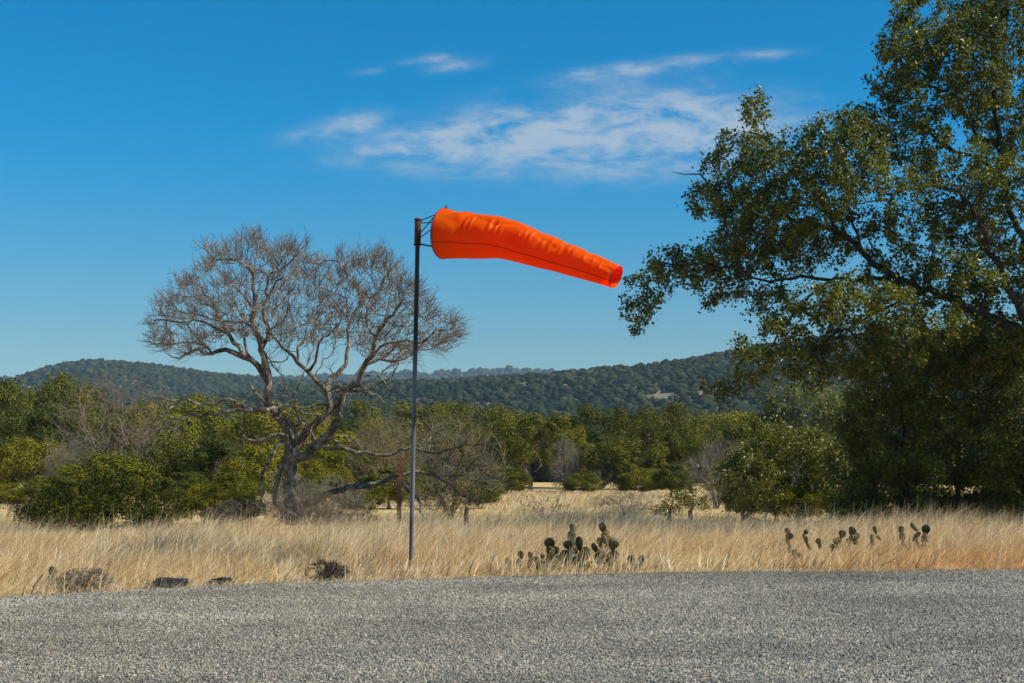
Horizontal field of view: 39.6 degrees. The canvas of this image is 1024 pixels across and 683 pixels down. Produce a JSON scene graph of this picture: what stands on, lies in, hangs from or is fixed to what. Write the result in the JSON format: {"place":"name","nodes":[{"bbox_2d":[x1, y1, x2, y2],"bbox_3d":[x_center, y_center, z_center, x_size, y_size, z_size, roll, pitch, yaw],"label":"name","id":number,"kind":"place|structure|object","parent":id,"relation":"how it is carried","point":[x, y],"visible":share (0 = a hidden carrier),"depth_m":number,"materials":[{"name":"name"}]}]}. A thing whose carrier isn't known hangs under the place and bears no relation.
{"place":"outdoors","nodes":[
{"label":"outdoors","id":0,"kind":"place"},
{"bbox_2d":[0,349,1023,597],"bbox_3d":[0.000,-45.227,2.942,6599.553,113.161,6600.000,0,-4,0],"label":"ground","id":1,"kind":"structure","parent":0,"point":[546,487],"depth_m":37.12,"materials":[{"name":"beige plant"}]},
{"bbox_2d":[0,481,32,506],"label":"evergreen bush","id":2,"kind":"object","parent":1,"relation":"on","point":[12,494],"visible":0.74,"depth_m":44.41,"materials":[{"name":"green plant"}]},
{"bbox_2d":[0,376,34,444],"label":"evergreen tree","id":3,"kind":"object","parent":1,"relation":"on","point":[10,399],"visible":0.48,"depth_m":91.20,"materials":[{"name":"green plant"}]},
{"bbox_2d":[8,505,43,513],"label":"bare shrub","id":4,"kind":"object","parent":1,"relation":"on","point":[10,510],"visible":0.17,"depth_m":37.63,"materials":[{"name":"plant"}]},
{"bbox_2d":[0,436,72,499],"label":"evergreen tree","id":5,"kind":"object","parent":1,"relation":"on","point":[25,461],"visible":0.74,"depth_m":56.75,"materials":[{"name":"green plant"}]},
{"bbox_2d":[46,566,56,585],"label":"prickly pear","id":6,"kind":"object","parent":1,"relation":"on","point":[54,568],"visible":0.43,"depth_m":15.22,"materials":[{"name":"green plant"}]},
{"bbox_2d":[16,473,88,505],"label":"evergreen bush","id":7,"kind":"object","parent":1,"relation":"on","point":[44,483],"visible":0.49,"depth_m":43.34,"materials":[{"name":"green plant"}]},
{"bbox_2d":[0,371,107,490],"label":"evergreen tree","id":8,"kind":"object","parent":1,"relation":"on","point":[50,392],"visible":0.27,"depth_m":97.22,"materials":[{"name":"green plant"}]},
{"bbox_2d":[0,402,109,485],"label":"evergreen tree","id":9,"kind":"object","parent":1,"relation":"on","point":[38,423],"visible":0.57,"depth_m":70.57,"materials":[{"name":"green plant"}]},
{"bbox_2d":[41,431,99,480],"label":"bare shrub","id":10,"kind":"object","parent":1,"relation":"on","point":[53,465],"visible":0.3,"depth_m":53.76,"materials":[{"name":"plant"}]},
{"bbox_2d":[55,566,114,592],"bbox_3d":[-4.419,2.459,14.644,0.582,0.315,0.604,-1,-4,19],"label":"dead brush","id":11,"kind":"object","parent":1,"relation":"on","point":[80,576],"visible":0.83,"depth_m":14.60,"materials":[{"name":"plant"}]},
{"bbox_2d":[72,385,119,462],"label":"evergreen tree","id":12,"kind":"object","parent":1,"relation":"on","point":[110,406],"visible":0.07,"depth_m":104.80,"materials":[{"name":"green plant"}]},
{"bbox_2d":[7,461,197,530],"bbox_3d":[-8.253,3.074,27.776,3.463,1.442,3.159,3,-5,-42],"label":"leafy shrub","id":13,"kind":"object","parent":1,"relation":"on","point":[87,507],"visible":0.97,"depth_m":27.45,"materials":[{"name":"green plant"}]},
{"bbox_2d":[53,449,164,497],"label":"evergreen tree","id":14,"kind":"object","parent":1,"relation":"on","point":[109,460],"visible":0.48,"depth_m":49.59,"materials":[{"name":"green plant"}]},
{"bbox_2d":[37,352,188,498],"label":"bare shrub","id":15,"kind":"object","parent":1,"relation":"on","point":[110,389],"visible":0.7,"depth_m":51.52,"materials":[{"name":"plant"}]},
{"bbox_2d":[90,398,202,474],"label":"evergreen tree","id":16,"kind":"object","parent":1,"relation":"on","point":[192,423],"visible":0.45,"depth_m":93.38,"materials":[{"name":"green plant"}]},
{"bbox_2d":[121,433,210,500],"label":"evergreen tree","id":17,"kind":"object","parent":1,"relation":"on","point":[161,455],"visible":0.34,"depth_m":51.41,"materials":[{"name":"green plant"}]},
{"bbox_2d":[148,577,188,587],"bbox_3d":[-3.630,2.594,14.957,0.461,0.235,0.302,-6,-4,-1],"label":"boulder","id":18,"kind":"object","parent":1,"relation":"on","point":[171,581],"visible":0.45,"depth_m":14.90,"materials":[{"name":"stone"}]},
{"bbox_2d":[151,469,207,502],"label":"evergreen bush","id":19,"kind":"object","parent":1,"relation":"on","point":[193,478],"visible":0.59,"depth_m":39.43,"materials":[{"name":"green plant"}]},
{"bbox_2d":[144,393,256,469],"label":"evergreen tree","id":20,"kind":"object","parent":1,"relation":"on","point":[214,426],"visible":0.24,"depth_m":107.32,"materials":[{"name":"green plant"}]},
{"bbox_2d":[172,482,236,522],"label":"evergreen bush","id":21,"kind":"object","parent":1,"relation":"on","point":[205,498],"visible":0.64,"depth_m":29.08,"materials":[{"name":"green plant"}]},
{"bbox_2d":[160,434,255,486],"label":"evergreen tree","id":22,"kind":"object","parent":1,"relation":"on","point":[208,456],"visible":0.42,"depth_m":47.22,"materials":[{"name":"green plant"}]},
{"bbox_2d":[207,577,231,584],"bbox_3d":[-3.151,2.623,15.317,0.318,0.170,0.189,-7,-5,8],"label":"boulder","id":23,"kind":"object","parent":1,"relation":"on","point":[225,579],"visible":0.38,"depth_m":15.26,"materials":[{"name":"stone"}]},
{"bbox_2d":[198,469,267,511],"bbox_3d":[-7.211,3.919,36.809,1.932,1.223,1.837,2,-4,-29],"label":"evergreen bush","id":24,"kind":"object","parent":1,"relation":"on","point":[238,488],"visible":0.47,"depth_m":36.51,"materials":[{"name":"green plant"}]},
{"bbox_2d":[203,497,271,524],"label":"bare shrub","id":25,"kind":"object","parent":1,"relation":"on","point":[230,507],"visible":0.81,"depth_m":27.66,"materials":[{"name":"grey plant"}]},
{"bbox_2d":[227,493,266,521],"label":"evergreen bush","id":26,"kind":"object","parent":1,"relation":"on","point":[243,498],"visible":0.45,"depth_m":28.26,"materials":[{"name":"green plant"}]},
{"bbox_2d":[217,441,304,499],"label":"evergreen tree","id":27,"kind":"object","parent":1,"relation":"on","point":[251,470],"visible":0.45,"depth_m":45.60,"materials":[{"name":"green plant"}]},
{"bbox_2d":[216,400,330,468],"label":"evergreen tree","id":28,"kind":"object","parent":1,"relation":"on","point":[259,422],"visible":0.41,"depth_m":102.94,"materials":[{"name":"green plant"}]},
{"bbox_2d":[255,471,309,525],"bbox_3d":[-4.502,3.085,28.158,1.195,1.387,1.186,-2,-4,23],"label":"bare shrub","id":29,"kind":"object","parent":1,"relation":"on","point":[270,502],"visible":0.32,"depth_m":28.06,"materials":[{"name":"brown plant"}]},
{"bbox_2d":[273,480,327,528],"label":"bare shrub","id":30,"kind":"object","parent":1,"relation":"on","point":[296,506],"visible":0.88,"depth_m":25.98,"materials":[{"name":"plant"}]},
{"bbox_2d":[288,483,339,527],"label":"bare shrub","id":31,"kind":"object","parent":1,"relation":"on","point":[316,505],"visible":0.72,"depth_m":26.20,"materials":[{"name":"grey plant"}]},
{"bbox_2d":[119,219,509,525],"bbox_3d":[-3.729,0.428,27.067,7.424,6.132,6.163,0,-4,0],"label":"bare tree","id":32,"kind":"object","parent":1,"relation":"on","point":[293,456],"visible":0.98,"depth_m":26.55,"materials":[{"name":"grey plant"}]},
{"bbox_2d":[297,457,354,499],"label":"evergreen bush","id":33,"kind":"object","parent":1,"relation":"on","point":[319,472],"visible":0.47,"depth_m":49.42,"materials":[{"name":"green plant"}]},
{"bbox_2d":[303,558,350,580],"bbox_3d":[-2.029,2.541,15.741,0.552,0.291,0.516,-4,-5,44],"label":"dead brush","id":34,"kind":"object","parent":1,"relation":"on","point":[328,572],"visible":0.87,"depth_m":15.66,"materials":[{"name":"brown plant"}]},
{"bbox_2d":[297,473,371,523],"bbox_3d":[-3.629,3.232,28.852,1.670,1.188,1.657,-1,-4,15],"label":"bare shrub","id":35,"kind":"object","parent":1,"relation":"on","point":[357,498],"visible":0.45,"depth_m":28.77,"materials":[{"name":"plant"}]},
{"bbox_2d":[294,399,402,468],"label":"evergreen tree","id":36,"kind":"object","parent":1,"relation":"on","point":[359,407],"visible":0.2,"depth_m":115.30,"materials":[{"name":"green plant"}]},
{"bbox_2d":[318,505,379,529],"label":"bare shrub","id":37,"kind":"object","parent":1,"relation":"on","point":[350,517],"visible":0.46,"depth_m":25.77,"materials":[{"name":"plant"}]},
{"bbox_2d":[302,429,396,493],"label":"evergreen tree","id":38,"kind":"object","parent":1,"relation":"on","point":[331,460],"visible":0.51,"depth_m":61.05,"materials":[{"name":"green plant"}]},
{"bbox_2d":[332,488,389,513],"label":"evergreen bush","id":39,"kind":"object","parent":1,"relation":"on","point":[381,499],"visible":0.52,"depth_m":35.62,"materials":[{"name":"green plant"}]},
{"bbox_2d":[338,413,427,491],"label":"bare shrub","id":40,"kind":"object","parent":1,"relation":"on","point":[363,433],"visible":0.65,"depth_m":59.52,"materials":[{"name":"plant"}]},
{"bbox_2d":[354,465,427,508],"bbox_3d":[-3.316,4.114,39.808,2.199,1.314,2.286,1,-4,-17],"label":"evergreen tree","id":41,"kind":"object","parent":1,"relation":"on","point":[390,488],"visible":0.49,"depth_m":39.47,"materials":[{"name":"green plant"}]},
{"bbox_2d":[397,455,401,522],"bbox_3d":[-1.895,2.698,23.893,0.075,1.578,0.074,0,-4,0],"label":"fence post","id":42,"kind":"object","parent":1,"relation":"on","point":[399,469],"visible":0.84,"depth_m":23.89,"materials":[{"name":"brown wood"}]},
{"bbox_2d":[376,399,481,481],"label":"evergreen tree","id":43,"kind":"object","parent":1,"relation":"on","point":[421,412],"visible":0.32,"depth_m":123.06,"materials":[{"name":"green plant"}]},
{"bbox_2d":[407,462,471,500],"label":"evergreen bush","id":44,"kind":"object","parent":1,"relation":"on","point":[442,484],"visible":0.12,"depth_m":44.70,"materials":[{"name":"green plant"}]},
{"bbox_2d":[389,403,516,519],"bbox_3d":[-1.247,2.661,30.894,2.842,2.731,2.827,-1,-4,20],"label":"bare shrub","id":45,"kind":"object","parent":1,"relation":"on","point":[467,458],"visible":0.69,"depth_m":30.66,"materials":[{"name":"plant"}]},
{"bbox_2d":[464,507,468,531],"bbox_3d":[-0.686,2.853,21.363,0.085,0.741,0.086,0,-4,0],"label":"fence post","id":46,"kind":"object","parent":1,"relation":"on","point":[466,512],"visible":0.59,"depth_m":21.35,"materials":[{"name":"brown wood"}]},
{"bbox_2d":[425,401,531,467],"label":"evergreen tree","id":47,"kind":"object","parent":1,"relation":"on","point":[501,412],"visible":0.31,"depth_m":117.60,"materials":[{"name":"green plant"}]},
{"bbox_2d":[454,476,505,507],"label":"evergreen bush","id":48,"kind":"object","parent":1,"relation":"on","point":[487,493],"visible":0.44,"depth_m":41.46,"materials":[{"name":"green plant"}]},
{"bbox_2d":[460,432,530,485],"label":"evergreen tree","id":49,"kind":"object","parent":1,"relation":"on","point":[508,462],"visible":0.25,"depth_m":82.67,"materials":[{"name":"green plant"}]},
{"bbox_2d":[0,326,1023,485],"bbox_3d":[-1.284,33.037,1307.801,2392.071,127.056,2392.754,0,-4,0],"label":"hill woods","id":50,"kind":"object","parent":1,"relation":"on","point":[631,387],"visible":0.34,"depth_m":646.28,"materials":[{"name":"green plant"}]},
{"bbox_2d":[489,465,534,492],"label":"evergreen bush","id":51,"kind":"object","parent":1,"relation":"on","point":[519,481],"visible":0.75,"depth_m":69.21,"materials":[{"name":"green plant"}]},
{"bbox_2d":[409,205,622,569],"bbox_3d":[0.041,0.561,16.686,2.634,4.506,0.624,-2,-4,29],"label":"windsock","id":52,"kind":"object","parent":1,"relation":"on","point":[461,235],"visible":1,"depth_m":16.81,"materials":[{"name":"fabric"}]},
{"bbox_2d":[505,551,532,572],"bbox_3d":[0.090,2.622,16.753,0.345,0.308,0.173,0,-4,0],"label":"prickly pear","id":53,"kind":"object","parent":1,"relation":"on","point":[519,560],"visible":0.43,"depth_m":16.75,"materials":[{"name":"green plant"}]},
{"bbox_2d":[483,410,575,490],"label":"evergreen tree","id":54,"kind":"object","parent":1,"relation":"on","point":[513,434],"visible":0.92,"depth_m":80.81,"materials":[{"name":"green plant"}]},
{"bbox_2d":[533,553,547,573],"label":"prickly pear","id":55,"kind":"object","parent":1,"relation":"on","point":[542,557],"visible":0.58,"depth_m":16.60,"materials":[{"name":"green plant"}]},
{"bbox_2d":[516,493,568,516],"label":"bare shrub","id":56,"kind":"object","parent":1,"relation":"on","point":[533,497],"visible":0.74,"depth_m":30.89,"materials":[{"name":"grey plant"}]},
{"bbox_2d":[544,538,560,567],"bbox_3d":[0.500,2.593,17.170,0.224,0.448,0.211,0,-4,0],"label":"prickly pear","id":57,"kind":"object","parent":1,"relation":"on","point":[552,549],"visible":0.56,"depth_m":17.18,"materials":[{"name":"green plant"}]},
{"bbox_2d":[548,434,583,491],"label":"bare shrub","id":58,"kind":"object","parent":1,"relation":"on","point":[562,478],"visible":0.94,"depth_m":74.61,"materials":[{"name":"grey plant"}]},
{"bbox_2d":[539,424,594,476],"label":"evergreen tree","id":59,"kind":"object","parent":1,"relation":"on","point":[575,435],"visible":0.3,"depth_m":85.62,"materials":[{"name":"green plant"}]},
{"bbox_2d":[567,523,578,554],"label":"prickly pear","id":60,"kind":"object","parent":1,"relation":"on","point":[573,527],"visible":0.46,"depth_m":19.10,"materials":[{"name":"green plant"}]},
{"bbox_2d":[555,536,592,571],"bbox_3d":[0.732,2.535,16.761,0.446,0.476,0.224,0,-4,0],"label":"prickly pear","id":61,"kind":"object","parent":1,"relation":"on","point":[570,550],"visible":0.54,"depth_m":16.74,"materials":[{"name":"green plant"}]},
{"bbox_2d":[563,472,605,492],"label":"evergreen bush","id":62,"kind":"object","parent":1,"relation":"on","point":[587,485],"visible":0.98,"depth_m":73.17,"materials":[{"name":"green plant"}]},
{"bbox_2d":[543,402,650,487],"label":"evergreen tree","id":63,"kind":"object","parent":1,"relation":"on","point":[589,414],"visible":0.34,"depth_m":97.90,"materials":[{"name":"green plant"}]},
{"bbox_2d":[591,543,610,569],"bbox_3d":[1.095,2.613,17.070,0.272,0.389,0.180,-2,-4,22],"label":"prickly pear","id":64,"kind":"object","parent":1,"relation":"on","point":[594,547],"visible":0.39,"depth_m":17.07,"materials":[{"name":"green plant"}]},
{"bbox_2d":[597,522,610,553],"bbox_3d":[1.215,2.631,18.763,0.263,0.482,0.194,2,-4,-28],"label":"prickly pear","id":65,"kind":"object","parent":1,"relation":"on","point":[605,537],"visible":0.68,"depth_m":18.74,"materials":[{"name":"green plant"}]},
{"bbox_2d":[609,537,618,563],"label":"prickly pear","id":66,"kind":"object","parent":1,"relation":"on","point":[613,543],"visible":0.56,"depth_m":17.83,"materials":[{"name":"green plant"}]},
{"bbox_2d":[568,436,669,491],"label":"evergreen tree","id":67,"kind":"object","parent":1,"relation":"on","point":[616,452],"visible":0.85,"depth_m":74.59,"materials":[{"name":"green plant"}]},
{"bbox_2d":[584,490,657,516],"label":"bare shrub","id":68,"kind":"object","parent":1,"relation":"on","point":[614,502],"visible":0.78,"depth_m":32.75,"materials":[{"name":"grey plant"}]},
{"bbox_2d":[621,555,647,570],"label":"prickly pear","id":69,"kind":"object","parent":1,"relation":"on","point":[639,560],"visible":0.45,"depth_m":16.74,"materials":[{"name":"green plant"}]},
{"bbox_2d":[611,467,668,492],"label":"evergreen bush","id":70,"kind":"object","parent":1,"relation":"on","point":[629,482],"visible":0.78,"depth_m":73.05,"materials":[{"name":"green plant"}]},
{"bbox_2d":[606,401,712,488],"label":"evergreen tree","id":71,"kind":"object","parent":1,"relation":"on","point":[640,425],"visible":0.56,"depth_m":91.35,"materials":[{"name":"green plant"}]},
{"bbox_2d":[649,462,695,496],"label":"evergreen bush","id":72,"kind":"object","parent":1,"relation":"on","point":[672,482],"visible":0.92,"depth_m":59.26,"materials":[{"name":"green plant"}]},
{"bbox_2d":[650,482,714,522],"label":"leafy shrub","id":73,"kind":"object","parent":1,"relation":"on","point":[685,498],"visible":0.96,"depth_m":29.80,"materials":[{"name":"green plant"}]},
{"bbox_2d":[652,425,731,490],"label":"evergreen tree","id":74,"kind":"object","parent":1,"relation":"on","point":[674,442],"visible":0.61,"depth_m":78.59,"materials":[{"name":"green plant"}]},
{"bbox_2d":[681,435,751,508],"bbox_3d":[5.716,3.725,39.825,2.150,2.342,2.133,1,-4,-18],"label":"bare shrub","id":75,"kind":"object","parent":1,"relation":"on","point":[705,465],"visible":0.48,"depth_m":39.82,"materials":[{"name":"plant"}]},
{"bbox_2d":[678,408,763,463],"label":"evergreen tree","id":76,"kind":"object","parent":1,"relation":"on","point":[736,416],"visible":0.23,"depth_m":116.23,"materials":[{"name":"green plant"}]},
{"bbox_2d":[704,468,764,497],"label":"evergreen bush","id":77,"kind":"object","parent":1,"relation":"on","point":[721,485],"visible":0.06,"depth_m":47.70,"materials":[{"name":"green plant"}]},
{"bbox_2d":[719,479,772,515],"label":"evergreen bush","id":78,"kind":"object","parent":1,"relation":"on","point":[752,484],"visible":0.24,"depth_m":33.19,"materials":[{"name":"green plant"}]},
{"bbox_2d":[705,416,793,474],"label":"evergreen tree","id":79,"kind":"object","parent":1,"relation":"on","point":[738,433],"visible":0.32,"depth_m":77.10,"materials":[{"name":"green plant"}]},
{"bbox_2d":[728,436,808,487],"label":"evergreen tree","id":80,"kind":"object","parent":1,"relation":"on","point":[758,453],"visible":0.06,"depth_m":54.02,"materials":[{"name":"green plant"}]},
{"bbox_2d":[698,413,853,521],"bbox_3d":[5.785,2.785,30.878,3.560,2.528,2.748,0,-4,0],"label":"leafy shrub","id":81,"kind":"object","parent":1,"relation":"on","point":[775,462],"visible":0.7,"depth_m":30.65,"materials":[{"name":"green plant"}]},
{"bbox_2d":[785,527,793,553],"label":"prickly pear","id":82,"kind":"object","parent":1,"relation":"on","point":[790,536],"visible":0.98,"depth_m":18.84,"materials":[{"name":"green plant"}]},
{"bbox_2d":[745,375,842,454],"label":"evergreen tree","id":83,"kind":"object","parent":1,"relation":"on","point":[772,407],"visible":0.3,"depth_m":118.23,"materials":[{"name":"green plant"}]},
{"bbox_2d":[766,482,823,521],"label":"evergreen bush","id":84,"kind":"object","parent":1,"relation":"on","point":[790,491],"visible":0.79,"depth_m":30.21,"materials":[{"name":"green plant"}]},
{"bbox_2d":[792,548,802,562],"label":"prickly pear","id":85,"kind":"object","parent":1,"relation":"on","point":[795,550],"visible":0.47,"depth_m":17.81,"materials":[{"name":"green plant"}]},
{"bbox_2d":[802,529,821,550],"bbox_3d":[3.941,2.609,18.662,0.255,0.285,0.135,0,-4,0],"label":"prickly pear","id":86,"kind":"object","parent":1,"relation":"on","point":[818,541],"visible":0.94,"depth_m":18.64,"materials":[{"name":"green plant"}]},
{"bbox_2d":[790,434,843,493],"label":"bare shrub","id":87,"kind":"object","parent":1,"relation":"on","point":[806,465],"visible":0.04,"depth_m":44.76,"materials":[{"name":"plant"}]},
{"bbox_2d":[617,0,1023,408],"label":"live oak","id":88,"kind":"object","parent":1,"relation":"on","point":[796,234],"visible":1,"depth_m":22.89,"materials":[{"name":"green plant"}]},
{"bbox_2d":[830,538,840,555],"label":"prickly pear","id":89,"kind":"object","parent":1,"relation":"on","point":[836,541],"visible":0.81,"depth_m":18.43,"materials":[{"name":"green plant"}]},
{"bbox_2d":[800,382,888,466],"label":"evergreen tree","id":90,"kind":"object","parent":1,"relation":"on","point":[821,416],"visible":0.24,"depth_m":104.11,"materials":[{"name":"green plant"}]},
{"bbox_2d":[838,526,859,548],"bbox_3d":[4.499,2.634,18.981,0.303,0.330,0.173,0,-4,0],"label":"prickly pear","id":91,"kind":"object","parent":1,"relation":"on","point":[852,531],"visible":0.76,"depth_m":18.96,"materials":[{"name":"green plant"}]},
{"bbox_2d":[814,481,885,521],"bbox_3d":[6.902,3.288,28.854,1.514,0.993,1.440,0,-4,7],"label":"evergreen bush","id":92,"kind":"object","parent":1,"relation":"on","point":[826,504],"visible":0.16,"depth_m":28.60,"materials":[{"name":"green plant"}]},
{"bbox_2d":[870,526,881,547],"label":"prickly pear","id":93,"kind":"object","parent":1,"relation":"on","point":[872,535],"visible":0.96,"depth_m":19.05,"materials":[{"name":"green plant"}]},
{"bbox_2d":[898,526,906,547],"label":"prickly pear","id":94,"kind":"object","parent":1,"relation":"on","point":[900,529],"visible":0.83,"depth_m":19.20,"materials":[{"name":"green plant"}]},
{"bbox_2d":[858,388,964,474],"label":"evergreen tree","id":95,"kind":"object","parent":1,"relation":"on","point":[926,424],"visible":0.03,"depth_m":107.53,"materials":[{"name":"green plant"}]},
{"bbox_2d":[813,316,1023,527],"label":"oak thicket","id":96,"kind":"object","parent":1,"relation":"on","point":[1004,436],"visible":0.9,"depth_m":24.13,"materials":[{"name":"green plant"}]},
{"bbox_2d":[910,522,929,547],"bbox_3d":[5.521,2.610,19.161,0.322,0.370,0.183,2,-4,-23],"label":"prickly pear","id":97,"kind":"object","parent":1,"relation":"on","point":[925,530],"visible":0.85,"depth_m":19.16,"materials":[{"name":"green plant"}]},
{"bbox_2d":[887,483,965,519],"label":"evergreen bush","id":98,"kind":"object","parent":1,"relation":"on","point":[951,506],"visible":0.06,"depth_m":27.66,"materials":[{"name":"green plant"}]},
{"bbox_2d":[969,486,1016,518],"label":"evergreen bush","id":99,"kind":"object","parent":1,"relation":"on","point":[998,511],"visible":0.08,"depth_m":27.52,"materials":[{"name":"green plant"}]},
{"bbox_2d":[0,568,1023,682],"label":"road","id":100,"kind":"structure","parent":0,"point":[521,656],"depth_m":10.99,"materials":[{"name":"grey gravel"}]},
{"bbox_2d":[0,0,1023,377],"label":"sky","id":101,"kind":"structure","parent":0,"point":[132,131],"materials":[{"name":"blue"}]}
]}

